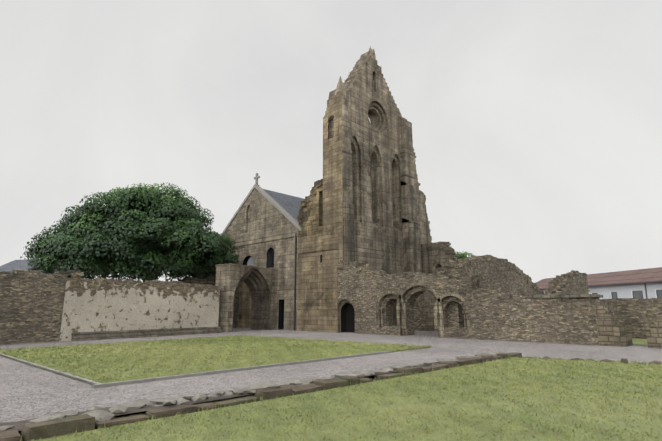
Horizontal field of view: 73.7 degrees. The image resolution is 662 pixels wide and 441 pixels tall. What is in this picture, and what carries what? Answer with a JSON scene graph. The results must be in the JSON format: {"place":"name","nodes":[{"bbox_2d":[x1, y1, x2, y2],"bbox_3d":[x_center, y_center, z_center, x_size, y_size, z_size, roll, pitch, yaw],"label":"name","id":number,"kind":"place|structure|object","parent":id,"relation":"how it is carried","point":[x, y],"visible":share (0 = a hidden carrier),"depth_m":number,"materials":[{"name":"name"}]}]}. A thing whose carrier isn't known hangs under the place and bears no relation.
{"place":"outdoors","nodes":[
{"label":"outdoors","id":0,"kind":"place"},
{"bbox_2d":[0,259,33,271],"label":"house roof","id":1,"kind":"structure","parent":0,"point":[15,265],"depth_m":56.96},
{"bbox_2d":[0,272,66,344],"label":"nave wall","id":2,"kind":"structure","parent":0,"point":[31,308],"depth_m":21.76,"materials":[{"name":"brown stone"}]},
{"bbox_2d":[0,269,56,276],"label":"nave wall","id":3,"kind":"structure","parent":2,"relation":"on","point":[34,272],"depth_m":21.93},
{"bbox_2d":[54,270,80,277],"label":"nave wall stones","id":4,"kind":"object","parent":2,"relation":"on","point":[61,272],"visible":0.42,"depth_m":23.40,"materials":[{"name":"stone"}]},
{"bbox_2d":[20,182,239,281],"bbox_3d":[-15.159,2.797,35.059,12.393,12.012,15.083,-11,-16,43],"label":"sycamore tree","id":5,"kind":"object","parent":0,"point":[125,235],"depth_m":32.15,"materials":[{"name":"green plant"}]},
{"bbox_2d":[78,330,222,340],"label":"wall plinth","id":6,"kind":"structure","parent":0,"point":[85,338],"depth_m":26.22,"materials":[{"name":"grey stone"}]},
{"bbox_2d":[238,281,250,327],"bbox_3d":[-7.197,7.380,39.087,5.000,4.200,0.040,-11,-16,43],"label":"archway recess","id":7,"kind":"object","parent":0,"point":[244,316],"depth_m":39.54,"materials":[{"name":"brown stone"}]},
{"bbox_2d":[224,188,298,330],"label":"gabled building wall","id":8,"kind":"structure","parent":0,"point":[259,216],"depth_m":38.41,"materials":[{"name":"brown stone"}]},
{"bbox_2d":[232,234,297,246],"bbox_3d":[-7.097,2.040,40.050,12.300,0.150,0.080,-11,-16,43],"label":"string course","id":9,"kind":"object","parent":8,"relation":"attached to","point":[265,240],"visible":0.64,"depth_m":38.68,"materials":[{"name":"brown stone"}]},
{"bbox_2d":[294,233,296,330],"bbox_3d":[-2.848,4.810,35.198,0.100,7.700,0.100,-11,-16,43],"label":"drainpipe","id":10,"kind":"object","parent":8,"relation":"attached to","point":[295,281],"visible":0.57,"depth_m":35.11,"materials":[{"name":"black metal"}]},
{"bbox_2d":[297,181,322,331],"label":"transept wall","id":11,"kind":"structure","parent":0,"point":[309,298],"depth_m":34.42,"materials":[{"name":"brown stone"}]},
{"bbox_2d":[297,182,321,218],"bbox_3d":[-1.124,-1.320,35.896,3.807,3.404,1.836,-11,-16,43],"label":"broken wall edge","id":12,"kind":"object","parent":11,"relation":"on","point":[305,203],"visible":0.19,"depth_m":35.61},
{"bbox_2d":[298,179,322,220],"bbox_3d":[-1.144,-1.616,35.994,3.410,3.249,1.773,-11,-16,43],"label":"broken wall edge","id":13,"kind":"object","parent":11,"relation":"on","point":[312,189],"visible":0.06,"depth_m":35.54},
{"bbox_2d":[297,246,336,253],"bbox_3d":[-1.119,2.275,34.055,4.360,0.180,0.090,-11,-16,43],"label":"string course","id":14,"kind":"object","parent":11,"relation":"attached to","point":[318,249],"visible":0.86,"depth_m":33.90,"materials":[{"name":"stone"}]},
{"bbox_2d":[0,328,661,434],"bbox_3d":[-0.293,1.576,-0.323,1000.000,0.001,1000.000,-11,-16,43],"label":"ground","id":15,"kind":"structure","parent":0,"point":[27,392],"depth_m":12.27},
{"bbox_2d":[0,353,102,384],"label":"lawn edging","id":16,"kind":"object","parent":15,"relation":"on","point":[84,380],"visible":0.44,"depth_m":11.21,"materials":[{"name":"stone"}]},
{"bbox_2d":[59,273,219,340],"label":"plastered wall","id":17,"kind":"structure","parent":15,"relation":"on","point":[104,305],"depth_m":26.32,"materials":[{"name":"beige paint"}]},
{"bbox_2d":[68,271,221,289],"bbox_3d":[-11.403,3.912,28.022,1.178,0.805,11.138,-7,-14,33],"label":"wall coping","id":18,"kind":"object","parent":17,"relation":"on","point":[111,280],"visible":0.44,"depth_m":26.76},
{"bbox_2d":[71,326,220,340],"bbox_3d":[-10.728,6.924,27.264,0.300,0.420,10.118,-7,-14,33],"label":"wall base ledge","id":19,"kind":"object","parent":15,"relation":"on","point":[75,336],"depth_m":25.96,"materials":[{"name":"grey stone"}]},
{"bbox_2d":[180,267,239,327],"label":"stone wall","id":20,"kind":"structure","parent":15,"relation":"on","point":[204,280],"depth_m":37.84,"materials":[{"name":"brown stone"}]},
{"bbox_2d":[0,335,428,384],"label":"lawn","id":21,"kind":"structure","parent":15,"relation":"on","point":[110,348],"depth_m":15.53,"materials":[{"name":"green plant"}]},
{"bbox_2d":[0,335,431,351],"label":"cloister lawn fringe","id":22,"kind":"object","parent":15,"relation":"on","point":[393,350],"visible":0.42,"depth_m":20.18,"materials":[{"name":"green plant"}]},
{"bbox_2d":[0,363,438,431],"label":"kerb","id":23,"kind":"object","parent":15,"relation":"on","point":[18,425],"visible":0.25,"depth_m":6.81,"materials":[{"name":"stone"}]},
{"bbox_2d":[92,351,390,387],"bbox_3d":[-1.354,4.236,12.986,0.090,0.085,10.582,-10,-15,42],"label":"lawn edging","id":24,"kind":"object","parent":15,"relation":"on","point":[199,374],"visible":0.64,"depth_m":11.38,"materials":[{"name":"stone"}]},
{"bbox_2d":[215,266,277,331],"bbox_3d":[-6.558,6.207,34.774,1.450,4.793,5.495,-7,-14,33],"label":"processional doorway","id":25,"kind":"structure","parent":15,"relation":"on","point":[261,284],"depth_m":35.44,"materials":[{"name":"stone"}]},
{"bbox_2d":[215,264,277,270],"bbox_3d":[-6.564,3.784,35.236,1.550,0.140,5.545,-7,-14,33],"label":"coping","id":26,"kind":"object","parent":25,"relation":"on","point":[254,267],"visible":0.5,"depth_m":33.87,"materials":[{"name":"stone"}]},
{"bbox_2d":[0,351,505,431],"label":"kerb rubble","id":27,"kind":"object","parent":15,"relation":"on","point":[102,415],"visible":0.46,"depth_m":7.61,"materials":[{"name":"grey stone"}]},
{"bbox_2d":[0,352,521,440],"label":"kerb blocks","id":28,"kind":"structure","parent":15,"relation":"on","point":[51,428],"depth_m":7.01,"materials":[{"name":"stone"}]},
{"bbox_2d":[20,355,510,440],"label":"lawn fringe","id":29,"kind":"object","parent":15,"relation":"on","point":[261,399],"depth_m":7.59,"materials":[{"name":"green plant"}]},
{"bbox_2d":[322,90,342,332],"bbox_3d":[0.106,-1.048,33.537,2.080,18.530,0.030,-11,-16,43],"label":"buttress","id":30,"kind":"structure","parent":15,"relation":"on","point":[332,200],"depth_m":33.38,"materials":[{"name":"brown stone"}]},
{"bbox_2d":[338,96,354,269],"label":"buttress","id":31,"kind":"structure","parent":15,"relation":"on","point":[348,232],"depth_m":33.32,"materials":[{"name":"stone"}]},
{"bbox_2d":[335,76,345,96],"bbox_3d":[0.759,-10.771,35.582,0.660,1.900,0.660,-11,-16,43],"label":"pinnacle","id":32,"kind":"object","parent":31,"relation":"on","point":[340,86],"visible":0.57,"depth_m":35.39,"materials":[{"name":"stone"}]},
{"bbox_2d":[327,49,431,331],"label":"transept gable","id":33,"kind":"structure","parent":15,"relation":"on","point":[376,176],"depth_m":37.66,"materials":[{"name":"stone"}]},
{"bbox_2d":[405,119,431,240],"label":"broken wall edge","id":34,"kind":"object","parent":33,"relation":"attached to","point":[419,185],"depth_m":42.14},
{"bbox_2d":[399,116,421,271],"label":"buttress","id":35,"kind":"structure","parent":15,"relation":"on","point":[411,244],"depth_m":39.19,"materials":[{"name":"brown stone"}]},
{"bbox_2d":[424,292,437,331],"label":"wall behind archway","id":36,"kind":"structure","parent":15,"relation":"on","point":[430,300],"depth_m":33.31,"materials":[{"name":"stone"}]},
{"bbox_2d":[421,242,453,293],"bbox_3d":[9.861,5.750,39.370,3.631,7.507,1.300,-11,-16,43],"label":"ruined wall fragment","id":37,"kind":"object","parent":15,"relation":"on","point":[433,256],"visible":0.23,"depth_m":39.65,"materials":[{"name":"stone"}]},
{"bbox_2d":[435,241,456,259],"bbox_3d":[10.432,3.938,39.114,2.616,4.367,1.513,-11,-16,43],"label":"ruined wall fragment","id":38,"kind":"object","parent":37,"relation":"on","point":[446,249],"visible":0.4,"depth_m":39.11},
{"bbox_2d":[454,251,473,259],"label":"tree","id":39,"kind":"object","parent":15,"relation":"on","point":[461,255],"visible":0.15,"depth_m":71.66,"materials":[{"name":"green plant"}]},
{"bbox_2d":[338,262,614,344],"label":"range wall","id":40,"kind":"structure","parent":15,"relation":"on","point":[553,320],"depth_m":24.51,"materials":[{"name":"brown stone"}]},
{"bbox_2d":[376,291,406,328],"bbox_3d":[3.837,5.722,28.451,2.350,2.380,0.050,-11,-16,43],"label":"arch surround","id":41,"kind":"object","parent":40,"relation":"attached to","point":[402,302],"visible":0.96,"depth_m":28.54,"materials":[{"name":"beige stone"}]},
{"bbox_2d":[396,282,443,337],"bbox_3d":[5.367,5.428,26.990,3.305,3.245,0.050,-11,-16,43],"label":"arch surround","id":42,"kind":"object","parent":40,"relation":"attached to","point":[433,290],"visible":0.9,"depth_m":26.98,"materials":[{"name":"beige stone"}]},
{"bbox_2d":[379,308,466,337],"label":"arch columns","id":43,"kind":"structure","parent":40,"relation":"attached to","point":[403,330],"depth_m":26.14,"materials":[{"name":"beige stone"}]},
{"bbox_2d":[434,292,470,329],"bbox_3d":[6.932,5.219,25.478,2.266,2.107,0.050,-11,-16,43],"label":"arch surround","id":44,"kind":"object","parent":40,"relation":"attached to","point":[460,297],"visible":0.9,"depth_m":25.48,"materials":[{"name":"beige stone"}]},
{"bbox_2d":[338,259,599,302],"bbox_3d":[6.751,3.493,26.873,16.596,3.405,1.391,-11,-16,43],"label":"wall head","id":45,"kind":"object","parent":40,"relation":"on","point":[363,266],"visible":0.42,"depth_m":25.53},
{"bbox_2d":[530,294,602,297],"bbox_3d":[11.654,3.780,21.931,2.999,0.140,1.270,-11,-16,43],"label":"wall coping","id":46,"kind":"object","parent":40,"relation":"on","point":[568,296],"visible":0.86,"depth_m":21.29,"materials":[{"name":"grey stone"}]},
{"bbox_2d":[437,257,537,334],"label":"ruined stone wall","id":47,"kind":"structure","parent":15,"relation":"on","point":[504,278],"depth_m":30.00,"materials":[{"name":"stone"}]},
{"bbox_2d":[436,255,544,293],"bbox_3d":[12.345,4.262,32.245,1.604,3.123,15.932,-11,-16,43],"label":"broken wall top","id":48,"kind":"object","parent":47,"relation":"attached to","point":[454,265],"visible":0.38,"depth_m":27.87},
{"bbox_2d":[414,294,661,338],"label":"range wall","id":49,"kind":"structure","parent":15,"relation":"on","point":[635,315],"depth_m":24.98,"materials":[{"name":"stone"}]},
{"bbox_2d":[545,273,588,294],"bbox_3d":[13.137,4.649,24.347,0.750,3.728,5.252,-11,-16,43],"label":"ruined wall fragment","id":50,"kind":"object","parent":15,"relation":"on","point":[578,285],"depth_m":24.46,"materials":[{"name":"stone"}]},
{"bbox_2d":[545,270,589,294],"bbox_3d":[13.123,3.659,24.550,0.949,2.129,5.852,-11,-16,43],"label":"ruined wall stub","id":51,"kind":"object","parent":50,"relation":"on","point":[563,279],"visible":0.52,"depth_m":23.53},
{"bbox_2d":[517,356,661,364],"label":"kerb stones","id":52,"kind":"object","parent":15,"relation":"on","point":[624,361],"visible":0.44,"depth_m":13.33,"materials":[{"name":"stone"}]},
{"bbox_2d":[520,355,659,363],"bbox_3d":[12.272,3.874,11.505,14.024,0.130,0.181,-6,-13,27],"label":"lawn fringe","id":53,"kind":"object","parent":15,"relation":"on","point":[587,359],"depth_m":13.71,"materials":[{"name":"green plant"}]},
{"bbox_2d":[647,305,661,348],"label":"stone pier","id":54,"kind":"structure","parent":15,"relation":"on","point":[654,340],"depth_m":18.72,"materials":[{"name":"stone"}]},
{"bbox_2d":[651,303,661,336],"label":"range wall","id":55,"kind":"structure","parent":15,"relation":"on","point":[658,311],"depth_m":18.83,"materials":[{"name":"stone"}]},
{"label":"church","id":56,"kind":"object","parent":15,"relation":"on","visible":0},
{"bbox_2d":[222,184,254,234],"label":"gable coping","id":57,"kind":"object","parent":56,"relation":"attached to","point":[240,207],"visible":0.29,"depth_m":42.30,"materials":[{"name":"grey stone"}]},
{"bbox_2d":[255,184,301,230],"bbox_3d":[-4.629,-1.223,38.540,6.500,5.250,0.460,-11,-16,43],"label":"roof verge coping","id":58,"kind":"object","parent":56,"relation":"attached to","point":[283,211],"visible":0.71,"depth_m":38.19,"materials":[{"name":"grey stone"}]},
{"bbox_2d":[0,0,661,282],"label":"sky","id":59,"kind":"structure","parent":0,"point":[537,124],"materials":[{"name":"white"}]},
{"bbox_2d":[31,356,661,440],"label":"lawn","id":60,"kind":"structure","parent":0,"point":[655,428],"depth_m":6.87,"materials":[{"name":"green plant"}]},
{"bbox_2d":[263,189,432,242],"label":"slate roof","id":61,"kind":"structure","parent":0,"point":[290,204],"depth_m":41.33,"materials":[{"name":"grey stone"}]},
{"bbox_2d":[543,283,661,298],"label":"building walls","id":62,"kind":"structure","parent":0,"point":[654,290],"depth_m":53.91,"materials":[{"name":"white paint"}]},
{"bbox_2d":[535,267,661,288],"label":"building roof","id":63,"kind":"structure","parent":62,"relation":"on","point":[635,276],"depth_m":57.09,"materials":[{"name":"red tile"}]},
{"bbox_2d":[540,281,661,289],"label":"roof eaves","id":64,"kind":"object","parent":63,"relation":"attached to","point":[621,284],"visible":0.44,"depth_m":53.92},
{"bbox_2d":[594,306,632,346],"bbox_3d":[13.028,4.843,20.351,1.070,1.767,1.250,-11,-16,43],"label":"stepped wall end","id":65,"kind":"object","parent":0,"point":[609,334],"depth_m":19.99,"materials":[{"name":"beige stone"}]},
{"bbox_2d":[632,338,647,344],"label":"lawn","id":66,"kind":"structure","parent":0,"point":[637,341],"depth_m":22.20,"materials":[{"name":"green plant"}]}
]}

